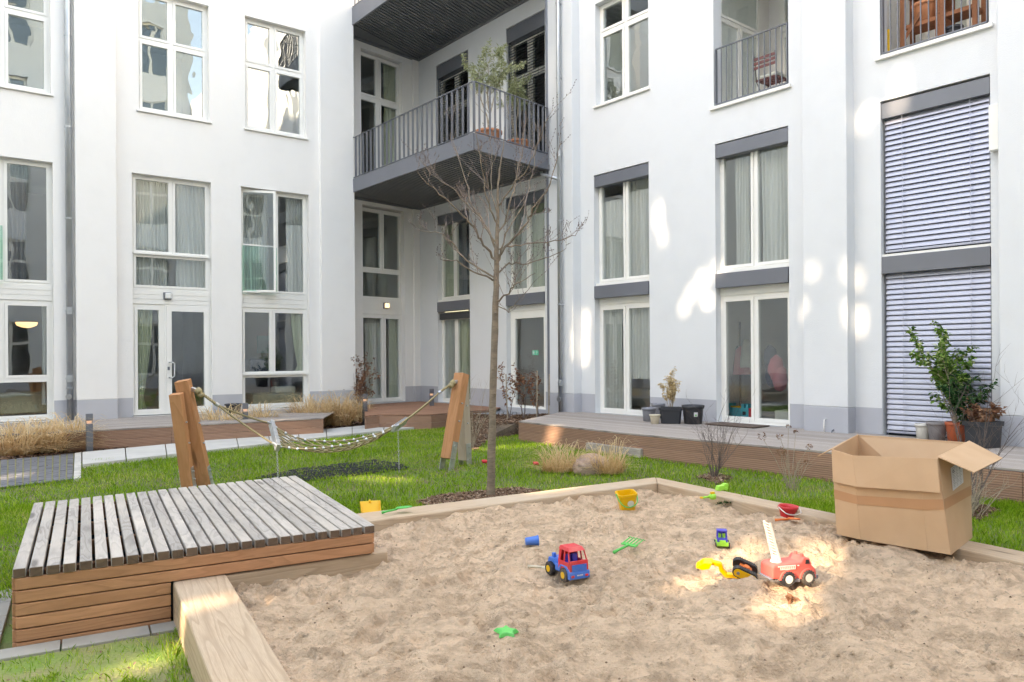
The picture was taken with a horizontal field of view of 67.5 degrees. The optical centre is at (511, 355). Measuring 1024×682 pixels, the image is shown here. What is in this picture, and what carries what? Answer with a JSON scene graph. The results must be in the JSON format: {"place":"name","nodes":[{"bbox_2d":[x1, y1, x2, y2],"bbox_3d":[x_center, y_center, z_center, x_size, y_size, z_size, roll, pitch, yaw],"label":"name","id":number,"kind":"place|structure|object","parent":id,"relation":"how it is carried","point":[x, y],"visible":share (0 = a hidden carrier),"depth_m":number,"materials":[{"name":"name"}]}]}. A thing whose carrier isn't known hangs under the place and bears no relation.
{"place":"outdoors","nodes":[
{"label":"outdoors","id":0,"kind":"place"},
{"bbox_2d":[1,453,72,488],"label":"paving","id":1,"kind":"structure","parent":0,"point":[11,480],"depth_m":10.12,"materials":[{"name":"grey concrete"}]},
{"bbox_2d":[0,626,192,681],"bbox_3d":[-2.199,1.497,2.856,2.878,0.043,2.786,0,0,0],"label":"grass","id":2,"kind":"structure","parent":0,"point":[132,678],"depth_m":3.68,"materials":[{"name":"green plant"}]},
{"bbox_2d":[0,414,442,460],"bbox_3d":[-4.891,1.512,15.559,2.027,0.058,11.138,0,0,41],"label":"mulch","id":3,"kind":"object","parent":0,"point":[357,423],"visible":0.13,"depth_m":12.13,"materials":[{"name":"brown wood"}]},
{"bbox_2d":[0,417,80,455],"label":"dry grass clump","id":4,"kind":"object","parent":3,"relation":"on","point":[27,447],"visible":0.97,"depth_m":11.66,"materials":[{"name":"beige plant"}]},
{"bbox_2d":[0,413,107,453],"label":"dry grass clump","id":5,"kind":"object","parent":3,"relation":"on","point":[54,442],"visible":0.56,"depth_m":11.97,"materials":[{"name":"beige plant"}]},
{"bbox_2d":[0,409,334,456],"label":"wooden deck","id":6,"kind":"structure","parent":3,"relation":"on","point":[137,433],"depth_m":13.58,"materials":[{"name":"brown wood"}]},
{"bbox_2d":[0,0,355,431],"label":"apartment building","id":7,"kind":"structure","parent":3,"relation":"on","point":[105,105],"depth_m":16.11,"materials":[{"name":"paint"}]},
{"bbox_2d":[7,164,26,279],"bbox_3d":[-9.296,-2.446,14.044,0.688,2.251,0.082,0,0,-37],"label":"curtain","id":8,"kind":"object","parent":7,"relation":"hanging from","point":[16,210],"visible":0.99,"depth_m":14.15,"materials":[{"name":"grey fabric"}]},
{"bbox_2d":[0,391,46,413],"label":"sofa","id":9,"kind":"object","parent":7,"relation":"in","point":[18,402],"visible":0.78,"depth_m":14.42,"materials":[{"name":"fabric"}]},
{"bbox_2d":[0,157,52,285],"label":"window","id":10,"kind":"structure","parent":7,"relation":"in","point":[3,161],"depth_m":14.07,"materials":[{"name":"paint"}]},
{"bbox_2d":[0,299,52,421],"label":"window","id":11,"kind":"structure","parent":7,"relation":"in","point":[4,377],"depth_m":14.15,"materials":[{"name":"paint"}]},
{"bbox_2d":[0,0,53,96],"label":"window","id":12,"kind":"structure","parent":7,"relation":"in","point":[5,9],"depth_m":14.10,"materials":[{"name":"paint"}]},
{"bbox_2d":[41,306,46,404],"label":"curtain","id":13,"kind":"object","parent":7,"relation":"hanging from","point":[44,384],"visible":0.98,"depth_m":14.41,"materials":[{"name":"grey fabric"}]},
{"bbox_2d":[137,310,151,409],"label":"curtain","id":14,"kind":"object","parent":7,"relation":"hanging from","point":[144,328],"visible":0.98,"depth_m":15.44,"materials":[{"name":"white fabric"}]},
{"bbox_2d":[136,180,166,285],"bbox_3d":[-7.311,-2.460,15.556,0.610,2.251,0.082,0,0,-38],"label":"curtain","id":15,"kind":"object","parent":7,"relation":"hanging from","point":[151,215],"visible":0.98,"depth_m":15.55,"materials":[{"name":"grey fabric"}]},
{"bbox_2d":[132,174,209,291],"bbox_3d":[-6.982,-2.462,15.690,1.512,2.291,0.082,0,0,-37],"label":"window","id":16,"kind":"structure","parent":7,"relation":"in","point":[171,183],"depth_m":15.67,"materials":[{"name":"paint"}]},
{"bbox_2d":[136,0,211,123],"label":"window","id":17,"kind":"structure","parent":7,"relation":"in","point":[170,44],"depth_m":15.69,"materials":[{"name":"paint"}]},
{"bbox_2d":[164,305,210,413],"bbox_3d":[-6.683,0.084,15.825,0.899,2.221,0.179,0,0,-37],"label":"door","id":18,"kind":"structure","parent":7,"relation":"in","point":[168,309],"depth_m":15.83,"materials":[{"name":"paint"}]},
{"bbox_2d":[175,184,204,287],"bbox_3d":[-6.680,-2.464,16.036,0.682,2.251,0.080,0,0,-37],"label":"curtain","id":19,"kind":"object","parent":7,"relation":"hanging from","point":[190,221],"visible":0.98,"depth_m":16.00,"materials":[{"name":"grey fabric"}]},
{"bbox_2d":[243,193,266,289],"bbox_3d":[-5.786,-2.470,17.180,0.597,2.251,0.081,0,0,-38],"label":"curtain","id":20,"kind":"object","parent":7,"relation":"hanging from","point":[255,233],"visible":0.79,"depth_m":17.20,"materials":[{"name":"grey fabric"}]},
{"bbox_2d":[248,26,261,127],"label":"curtain","id":21,"kind":"object","parent":7,"relation":"hanging from","point":[254,77],"visible":0.71,"depth_m":17.10,"materials":[{"name":"grey fabric"}]},
{"bbox_2d":[245,392,299,403],"bbox_3d":[-5.595,0.998,17.722,1.105,0.246,0.900,0,0,-37],"label":"sofa","id":22,"kind":"object","parent":7,"relation":"in","point":[258,397],"visible":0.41,"depth_m":17.34,"materials":[{"name":"fabric"}]},
{"bbox_2d":[241,188,306,296],"bbox_3d":[-5.212,-2.474,16.882,1.516,2.291,0.343,0,0,-37],"label":"window","id":23,"kind":"structure","parent":7,"relation":"in","point":[243,190],"depth_m":16.99,"materials":[{"name":"paint"}]},
{"bbox_2d":[242,307,307,406],"bbox_3d":[-5.269,0.064,16.980,1.516,2.201,0.082,0,0,-37],"label":"window","id":24,"kind":"structure","parent":7,"relation":"in","point":[271,312],"depth_m":16.93,"materials":[{"name":"paint"}]},
{"bbox_2d":[244,18,308,139],"bbox_3d":[-5.237,-6.075,16.933,1.438,2.461,0.245,0,0,-37],"label":"window","id":25,"kind":"structure","parent":7,"relation":"in","point":[272,68],"depth_m":16.97,"materials":[{"name":"paint"}]},
{"bbox_2d":[285,198,301,291],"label":"curtain","id":26,"kind":"object","parent":7,"relation":"hanging from","point":[293,245],"visible":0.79,"depth_m":17.36,"materials":[{"name":"grey fabric"}]},
{"bbox_2d":[291,313,301,370],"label":"curtain","id":27,"kind":"object","parent":7,"relation":"hanging from","point":[296,322],"visible":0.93,"depth_m":17.40,"materials":[{"name":"white fabric"}]},
{"bbox_2d":[272,393,350,427],"bbox_3d":[-4.239,1.149,16.051,2.032,0.718,1.000,0,0,0],"label":"dry grass clump","id":28,"kind":"object","parent":3,"relation":"on","point":[309,407],"visible":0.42,"depth_m":15.97,"materials":[{"name":"beige plant"}]},
{"bbox_2d":[314,390,370,425],"bbox_3d":[-3.715,1.121,16.396,1.733,0.766,0.968,0,0,0],"label":"dry grass clump","id":29,"kind":"object","parent":3,"relation":"on","point":[346,408],"visible":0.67,"depth_m":16.29,"materials":[{"name":"beige plant"}]},
{"bbox_2d":[350,351,380,410],"bbox_3d":[-3.535,0.693,17.911,0.922,1.566,0.994,0,0,-28],"label":"beech bush","id":30,"kind":"object","parent":3,"relation":"on","point":[360,387],"visible":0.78,"depth_m":17.84,"materials":[{"name":"brown plant"}]},
{"bbox_2d":[82,421,444,467],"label":"path","id":31,"kind":"structure","parent":0,"point":[133,454],"depth_m":12.47,"materials":[{"name":"concrete"}]},
{"bbox_2d":[0,429,1023,650],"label":"lawn","id":32,"kind":"structure","parent":0,"point":[6,641],"depth_m":9.28,"materials":[{"name":"plant"}]},
{"bbox_2d":[0,589,175,661],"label":"flagstones","id":33,"kind":"object","parent":32,"relation":"on","point":[7,654],"visible":0.49,"depth_m":4.06,"materials":[{"name":"grey concrete"}]},
{"bbox_2d":[169,378,213,487],"bbox_3d":[-3.691,0.989,8.805,0.261,1.442,0.607,0,0,31],"label":"hammock stand","id":34,"kind":"object","parent":32,"relation":"on","point":[194,468],"visible":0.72,"depth_m":8.70,"materials":[{"name":"wood"}]},
{"bbox_2d":[191,379,457,475],"bbox_3d":[-2.211,0.927,9.550,3.379,1.187,0.644,0,0,-29],"label":"hammock","id":35,"kind":"object","parent":34,"relation":"hanging from","point":[275,435],"visible":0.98,"depth_m":9.41,"materials":[{"name":"fabric"}]},
{"bbox_2d":[12,476,374,647],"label":"wooden platform","id":36,"kind":"structure","parent":32,"relation":"on","point":[97,565],"depth_m":4.61,"materials":[{"name":"grey wood"}]},
{"bbox_2d":[172,574,291,681],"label":"edging beam","id":37,"kind":"structure","parent":32,"relation":"on","point":[222,639],"depth_m":3.54,"materials":[{"name":"beige wood"}]},
{"bbox_2d":[226,547,386,586],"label":"edging beam","id":38,"kind":"structure","parent":32,"relation":"on","point":[350,565],"depth_m":4.75,"materials":[{"name":"beige wood"}]},
{"bbox_2d":[256,459,408,481],"bbox_3d":[-2.311,1.515,10.020,2.040,0.032,1.028,0,0,-44],"label":"rubber mat","id":39,"kind":"object","parent":32,"relation":"on","point":[341,471],"visible":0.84,"depth_m":10.01,"materials":[{"name":"black rubber"}]},
{"bbox_2d":[310,426,518,440],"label":"grass","id":40,"kind":"structure","parent":32,"relation":"on","point":[408,432],"depth_m":14.27,"materials":[{"name":"green plant"}]},
{"bbox_2d":[365,401,499,429],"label":"wooden deck","id":41,"kind":"structure","parent":32,"relation":"on","point":[378,414],"depth_m":15.90,"materials":[{"name":"brown wood"}]},
{"bbox_2d":[439,373,471,471],"bbox_3d":[-0.733,0.934,10.304,0.252,1.397,0.661,0,0,25],"label":"hammock stand","id":42,"kind":"object","parent":32,"relation":"on","point":[457,434],"visible":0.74,"depth_m":10.22,"materials":[{"name":"wood"}]},
{"bbox_2d":[357,477,656,531],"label":"edging beam","id":43,"kind":"structure","parent":32,"relation":"on","point":[379,520],"depth_m":6.66,"materials":[{"name":"beige wood"}]},
{"bbox_2d":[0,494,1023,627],"bbox_3d":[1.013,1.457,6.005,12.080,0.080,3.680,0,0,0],"label":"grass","id":44,"kind":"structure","parent":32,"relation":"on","point":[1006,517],"depth_m":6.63,"materials":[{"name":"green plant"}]},
{"bbox_2d":[508,439,593,472],"bbox_3d":[0.608,1.282,9.780,1.436,0.407,0.732,0,0,0],"label":"dry grass clump","id":45,"kind":"object","parent":32,"relation":"on","point":[558,465],"visible":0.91,"depth_m":9.72,"materials":[{"name":"beige plant"}]},
{"bbox_2d":[564,435,639,473],"bbox_3d":[1.199,1.244,9.603,1.183,0.477,0.600,0,0,0],"label":"dry grass clump","id":46,"kind":"object","parent":32,"relation":"on","point":[612,467],"visible":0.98,"depth_m":9.55,"materials":[{"name":"beige plant"}]},
{"bbox_2d":[695,472,730,482],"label":"mulch","id":47,"kind":"object","parent":32,"relation":"on","point":[709,477],"visible":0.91,"depth_m":9.16,"materials":[{"name":"brown wood"}]},
{"bbox_2d":[680,373,755,476],"bbox_3d":[2.470,0.841,9.251,0.886,1.291,1.059,0,0,22],"label":"bare shrub","id":48,"kind":"object","parent":47,"relation":"on","point":[718,460],"visible":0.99,"depth_m":9.26,"materials":[{"name":"brown plant"}]},
{"bbox_2d":[519,412,1023,503],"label":"wooden deck","id":49,"kind":"structure","parent":32,"relation":"on","point":[632,427],"depth_m":10.60,"materials":[{"name":"brown wood"}]},
{"bbox_2d":[944,421,964,441],"bbox_3d":[5.727,0.990,9.883,0.262,0.260,0.262,0,0,0],"label":"plant pot","id":50,"kind":"object","parent":49,"relation":"on","point":[950,428],"visible":0.58,"depth_m":9.80,"materials":[{"name":"orange ceramic"}]},
{"bbox_2d":[905,320,979,422],"bbox_3d":[5.550,0.227,9.846,0.901,1.354,0.774,0,0,0],"label":"ficus","id":51,"kind":"object","parent":50,"relation":"in","point":[937,373],"visible":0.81,"depth_m":9.85,"materials":[{"name":"green plant"}]},
{"bbox_2d":[962,420,1003,448],"bbox_3d":[5.730,0.960,9.322,0.378,0.320,0.302,0,0,-17],"label":"plant pot","id":52,"kind":"object","parent":49,"relation":"on","point":[973,432],"visible":0.64,"depth_m":9.21,"materials":[{"name":"plastic"}]},
{"bbox_2d":[936,370,997,425],"bbox_3d":[5.570,0.529,9.486,0.839,0.709,0.579,0,0,0],"label":"potted plant","id":53,"kind":"object","parent":52,"relation":"in","point":[955,400],"visible":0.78,"depth_m":9.45,"materials":[{"name":"green plant"}]},
{"bbox_2d":[959,398,1007,423],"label":"potted plant","id":54,"kind":"object","parent":52,"relation":"in","point":[976,411],"visible":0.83,"depth_m":9.23,"materials":[{"name":"brown plant"}]},
{"bbox_2d":[757,424,812,490],"bbox_3d":[3.007,1.122,8.280,0.672,0.721,0.360,0,0,-23],"label":"hydrangea","id":55,"kind":"object","parent":32,"relation":"on","point":[793,480],"visible":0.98,"depth_m":8.33,"materials":[{"name":"brown plant"}]},
{"bbox_2d":[656,478,1023,566],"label":"edging beam","id":56,"kind":"structure","parent":32,"relation":"on","point":[968,550],"depth_m":6.29,"materials":[{"name":"beige wood"}]},
{"bbox_2d":[818,434,1001,554],"bbox_3d":[2.757,0.935,5.489,1.049,0.637,1.220,0,0,-45],"label":"cardboard box","id":57,"kind":"object","parent":56,"relation":"on","point":[908,493],"visible":1,"depth_m":5.09,"materials":[{"name":"cardboard"}]},
{"bbox_2d":[972,504,1000,519],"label":"mulch","id":58,"kind":"object","parent":32,"relation":"on","point":[986,513],"visible":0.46,"depth_m":7.12,"materials":[{"name":"brown wood"}]},
{"bbox_2d":[926,339,1023,509],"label":"bare shrub","id":59,"kind":"object","parent":58,"relation":"on","point":[983,445],"visible":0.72,"depth_m":7.27,"materials":[{"name":"plant"}]},
{"bbox_2d":[7,429,1017,497],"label":"ground","id":60,"kind":"structure","parent":0,"point":[539,433],"depth_m":12.57,"materials":[{"name":"soil"}]},
{"bbox_2d":[353,0,1023,471],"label":"apartment building","id":61,"kind":"structure","parent":60,"relation":"on","point":[905,186],"depth_m":13.11,"materials":[{"name":"paint"}]},
{"bbox_2d":[365,318,379,398],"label":"curtain","id":62,"kind":"object","parent":61,"relation":"hanging from","point":[372,337],"visible":0.8,"depth_m":19.38,"materials":[{"name":"grey fabric"}]},
{"bbox_2d":[361,52,398,173],"bbox_3d":[-3.385,-5.865,19.419,0.082,3.335,1.308,0,0,42],"label":"window","id":63,"kind":"structure","parent":61,"relation":"in","point":[376,99],"depth_m":19.40,"materials":[{"name":"paint"}]},
{"bbox_2d":[362,207,400,301],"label":"window","id":64,"kind":"structure","parent":61,"relation":"in","point":[380,270],"depth_m":19.47,"materials":[{"name":"paint"}]},
{"bbox_2d":[363,314,401,402],"bbox_3d":[-3.328,0.077,19.438,0.082,2.209,1.325,0,0,42],"label":"terrace door","id":65,"kind":"structure","parent":61,"relation":"in","point":[383,318],"depth_m":19.49,"materials":[{"name":"paint"}]},
{"bbox_2d":[383,64,394,165],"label":"curtain","id":66,"kind":"object","parent":61,"relation":"hanging from","point":[389,84],"visible":0.41,"depth_m":19.81,"materials":[{"name":"white fabric"}]},
{"bbox_2d":[389,319,397,396],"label":"curtain","id":67,"kind":"object","parent":61,"relation":"hanging from","point":[393,373],"visible":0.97,"depth_m":19.86,"materials":[{"name":"white fabric"}]},
{"bbox_2d":[352,0,528,61],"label":"balcony","id":68,"kind":"structure","parent":61,"relation":"attached to","point":[418,30],"depth_m":17.82,"materials":[{"name":"metal"}]},
{"bbox_2d":[445,224,453,296],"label":"curtain","id":69,"kind":"object","parent":61,"relation":"hanging from","point":[449,272],"visible":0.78,"depth_m":19.52,"materials":[{"name":"white fabric"}]},
{"bbox_2d":[446,320,454,397],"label":"curtain","id":70,"kind":"object","parent":61,"relation":"hanging from","point":[450,347],"visible":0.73,"depth_m":19.52,"materials":[{"name":"grey fabric"}]},
{"bbox_2d":[442,222,469,299],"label":"window","id":71,"kind":"structure","parent":61,"relation":"in","point":[456,232],"depth_m":19.15,"materials":[{"name":"paint"}]},
{"bbox_2d":[442,318,469,401],"bbox_3d":[-1.317,0.099,19.085,0.082,2.160,1.385,0,0,-39],"label":"terrace door","id":72,"kind":"structure","parent":61,"relation":"in","point":[457,321],"depth_m":19.48,"materials":[{"name":"paint"}]},
{"bbox_2d":[353,80,559,209],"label":"balcony","id":73,"kind":"structure","parent":61,"relation":"attached to","point":[402,183],"depth_m":15.94,"materials":[{"name":"metal"}]},
{"bbox_2d":[475,127,501,138],"bbox_3d":[-0.467,-4.289,15.215,0.552,0.300,0.552,0,0,0],"label":"plant pot","id":74,"kind":"object","parent":73,"relation":"on","point":[492,130],"visible":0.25,"depth_m":14.99,"materials":[{"name":"ceramic"}]},
{"bbox_2d":[460,37,525,126],"bbox_3d":[-0.410,-5.371,15.050,1.324,1.967,0.788,0,0,19],"label":"olive tree","id":75,"kind":"object","parent":74,"relation":"in","point":[500,50],"visible":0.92,"depth_m":15.07,"materials":[{"name":"green plant"}]},
{"bbox_2d":[507,138,527,147],"bbox_3d":[0.127,-4.283,15.865,0.492,0.280,0.492,0,0,0],"label":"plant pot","id":76,"kind":"object","parent":73,"relation":"on","point":[517,141],"visible":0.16,"depth_m":15.66,"materials":[{"name":"ceramic"}]},
{"bbox_2d":[492,72,532,137],"bbox_3d":[0.031,-5.194,15.889,1.017,1.609,0.799,0,0,-15],"label":"olive tree","id":77,"kind":"object","parent":76,"relation":"on","point":[514,88],"visible":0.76,"depth_m":15.90,"materials":[{"name":"green plant"}]},
{"bbox_2d":[459,221,468,294],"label":"curtain","id":78,"kind":"object","parent":61,"relation":"hanging from","point":[463,271],"visible":0.9,"depth_m":19.02,"materials":[{"name":"grey fabric"}]},
{"bbox_2d":[460,319,469,398],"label":"curtain","id":79,"kind":"object","parent":61,"relation":"hanging from","point":[465,346],"visible":0.67,"depth_m":19.00,"materials":[{"name":"white fabric"}]},
{"bbox_2d":[515,207,526,288],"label":"curtain","id":80,"kind":"object","parent":61,"relation":"hanging from","point":[520,239],"visible":0.6,"depth_m":17.29,"materials":[{"name":"grey fabric"}]},
{"bbox_2d":[510,205,544,292],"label":"window","id":81,"kind":"structure","parent":61,"relation":"in","point":[529,230],"depth_m":16.97,"materials":[{"name":"paint"}]},
{"bbox_2d":[510,309,545,408],"bbox_3d":[0.412,0.147,16.950,0.082,2.280,1.313,0,0,-39],"label":"entrance door","id":82,"kind":"structure","parent":61,"relation":"in","point":[515,315],"depth_m":17.31,"materials":[{"name":"paint"}]},
{"bbox_2d":[512,30,544,147],"bbox_3d":[0.436,-5.640,16.937,0.082,2.873,1.307,0,0,-39],"label":"window","id":83,"kind":"structure","parent":61,"relation":"in","point":[540,70],"depth_m":16.91,"materials":[{"name":"paint"}]},
{"bbox_2d":[533,203,544,286],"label":"curtain","id":84,"kind":"object","parent":61,"relation":"hanging from","point":[538,234],"visible":0.77,"depth_m":16.86,"materials":[{"name":"white fabric"}]},
{"bbox_2d":[545,0,549,404],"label":"steel column","id":85,"kind":"structure","parent":61,"relation":"attached to","point":[547,193],"depth_m":15.92,"materials":[{"name":"metal"}]},
{"bbox_2d":[604,199,623,278],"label":"curtain","id":86,"kind":"object","parent":61,"relation":"hanging from","point":[613,242],"visible":0.89,"depth_m":15.16,"materials":[{"name":"grey fabric"}]},
{"bbox_2d":[606,309,622,408],"bbox_3d":[1.999,0.079,15.178,0.081,2.156,0.536,0,0,-39],"label":"curtain","id":87,"kind":"object","parent":61,"relation":"hanging from","point":[614,381],"visible":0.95,"depth_m":15.13,"materials":[{"name":"grey fabric"}]},
{"bbox_2d":[593,0,649,108],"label":"window","id":88,"kind":"structure","parent":61,"relation":"in","point":[628,21],"depth_m":14.76,"materials":[{"name":"paint"}]},
{"bbox_2d":[599,181,648,283],"bbox_3d":[2.209,-2.424,14.774,0.082,2.010,1.407,0,0,-39],"label":"window","id":89,"kind":"structure","parent":61,"relation":"in","point":[626,185],"depth_m":14.76,"materials":[{"name":"paint"}]},
{"bbox_2d":[600,301,649,415],"bbox_3d":[2.225,0.072,14.774,0.082,2.146,1.407,0,0,-39],"label":"terrace door","id":90,"kind":"structure","parent":61,"relation":"in","point":[626,307],"depth_m":14.78,"materials":[{"name":"paint"}]},
{"bbox_2d":[631,178,648,275],"bbox_3d":[2.440,-2.430,14.620,0.082,1.960,0.499,0,0,-40],"label":"curtain","id":91,"kind":"object","parent":61,"relation":"hanging from","point":[639,227],"visible":0.92,"depth_m":14.63,"materials":[{"name":"grey fabric"}]},
{"bbox_2d":[631,307,649,378],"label":"curtain","id":92,"kind":"object","parent":61,"relation":"hanging from","point":[640,337],"visible":0.94,"depth_m":14.62,"materials":[{"name":"grey fabric"}]},
{"bbox_2d":[721,0,760,98],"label":"window","id":93,"kind":"structure","parent":61,"relation":"in","point":[741,28],"depth_m":13.89,"materials":[{"name":"paint"}]},
{"bbox_2d":[733,322,750,405],"bbox_3d":[4.151,0.268,13.898,0.542,1.750,0.349,0,0,45],"label":"coat stand","id":94,"kind":"object","parent":61,"relation":"in","point":[742,361],"visible":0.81,"depth_m":13.76,"materials":[{"name":"white fabric"}]},
{"bbox_2d":[735,154,750,264],"bbox_3d":[3.887,-2.440,12.860,0.080,1.960,0.324,0,0,-39],"label":"curtain","id":95,"kind":"object","parent":61,"relation":"hanging from","point":[743,202],"visible":0.9,"depth_m":12.86,"materials":[{"name":"grey fabric"}]},
{"bbox_2d":[720,151,788,270],"bbox_3d":[4.011,-2.435,12.580,0.082,2.010,1.361,0,0,-39],"label":"window","id":96,"kind":"structure","parent":61,"relation":"in","point":[754,156],"depth_m":12.59,"materials":[{"name":"paint"}]},
{"bbox_2d":[721,291,789,426],"bbox_3d":[4.027,0.060,12.580,0.082,2.146,1.361,0,0,-39],"label":"terrace door","id":97,"kind":"structure","parent":61,"relation":"in","point":[755,298],"depth_m":12.59,"materials":[{"name":"paint"}]},
{"bbox_2d":[761,145,787,261],"bbox_3d":[4.266,-2.442,12.398,0.082,1.960,0.490,0,0,-39],"label":"curtain","id":98,"kind":"object","parent":61,"relation":"hanging from","point":[774,164],"visible":0.86,"depth_m":12.41,"materials":[{"name":"grey fabric"}]},
{"bbox_2d":[763,345,787,391],"bbox_3d":[4.516,0.220,13.138,0.421,0.800,0.270,0,0,45],"label":"clothes pile","id":99,"kind":"object","parent":61,"relation":"hanging from","point":[776,378],"visible":1,"depth_m":13.05,"materials":[{"name":"pink fabric"}]},
{"bbox_2d":[779,0,786,84],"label":"window","id":100,"kind":"structure","parent":61,"relation":"in","point":[782,3],"depth_m":14.20,"materials":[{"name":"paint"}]},
{"bbox_2d":[900,0,985,49],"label":"chair","id":101,"kind":"object","parent":61,"relation":"on","point":[957,14],"visible":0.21,"depth_m":10.76,"materials":[{"name":"brown wood"}]},
{"bbox_2d":[234,489,1023,681],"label":"sand","id":102,"kind":"structure","parent":0,"point":[552,635],"depth_m":3.97,"materials":[{"name":"beige sand"}]},
{"bbox_2d":[545,543,589,582],"bbox_3d":[0.334,1.240,4.628,0.162,0.203,0.281,0,0,-28],"label":"toy truck","id":103,"kind":"object","parent":102,"relation":"on","point":[567,563],"visible":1,"depth_m":4.55,"materials":[{"name":"blue plastic"}]},
{"bbox_2d":[696,557,757,578],"bbox_3d":[1.282,1.264,4.554,0.336,0.140,0.143,24,21,9],"label":"toy excavator","id":104,"kind":"object","parent":102,"relation":"on","point":[743,568],"visible":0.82,"depth_m":4.54,"materials":[{"name":"yellow plastic"}]},
{"bbox_2d":[759,520,817,586],"bbox_3d":[1.559,1.104,4.310,0.311,0.350,0.162,1,1,-16],"label":"toy fire engine","id":105,"kind":"object","parent":102,"relation":"on","point":[791,569],"visible":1,"depth_m":4.26,"materials":[{"name":"red plastic"}]},
{"label":"soil bed","id":106,"kind":"structure","parent":0,"visible":0},
{"bbox_2d":[416,486,541,504],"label":"mulch","id":107,"kind":"object","parent":106,"relation":"on","point":[455,496],"visible":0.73,"depth_m":8.08,"materials":[{"name":"brown wood"}]},
{"bbox_2d":[401,79,588,494],"bbox_3d":[-0.157,-0.640,8.042,2.030,4.450,1.392,0,0,0],"label":"bare tree","id":108,"kind":"object","parent":106,"relation":"on","point":[491,448],"visible":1,"depth_m":8.09,"materials":[{"name":"brown plant"}]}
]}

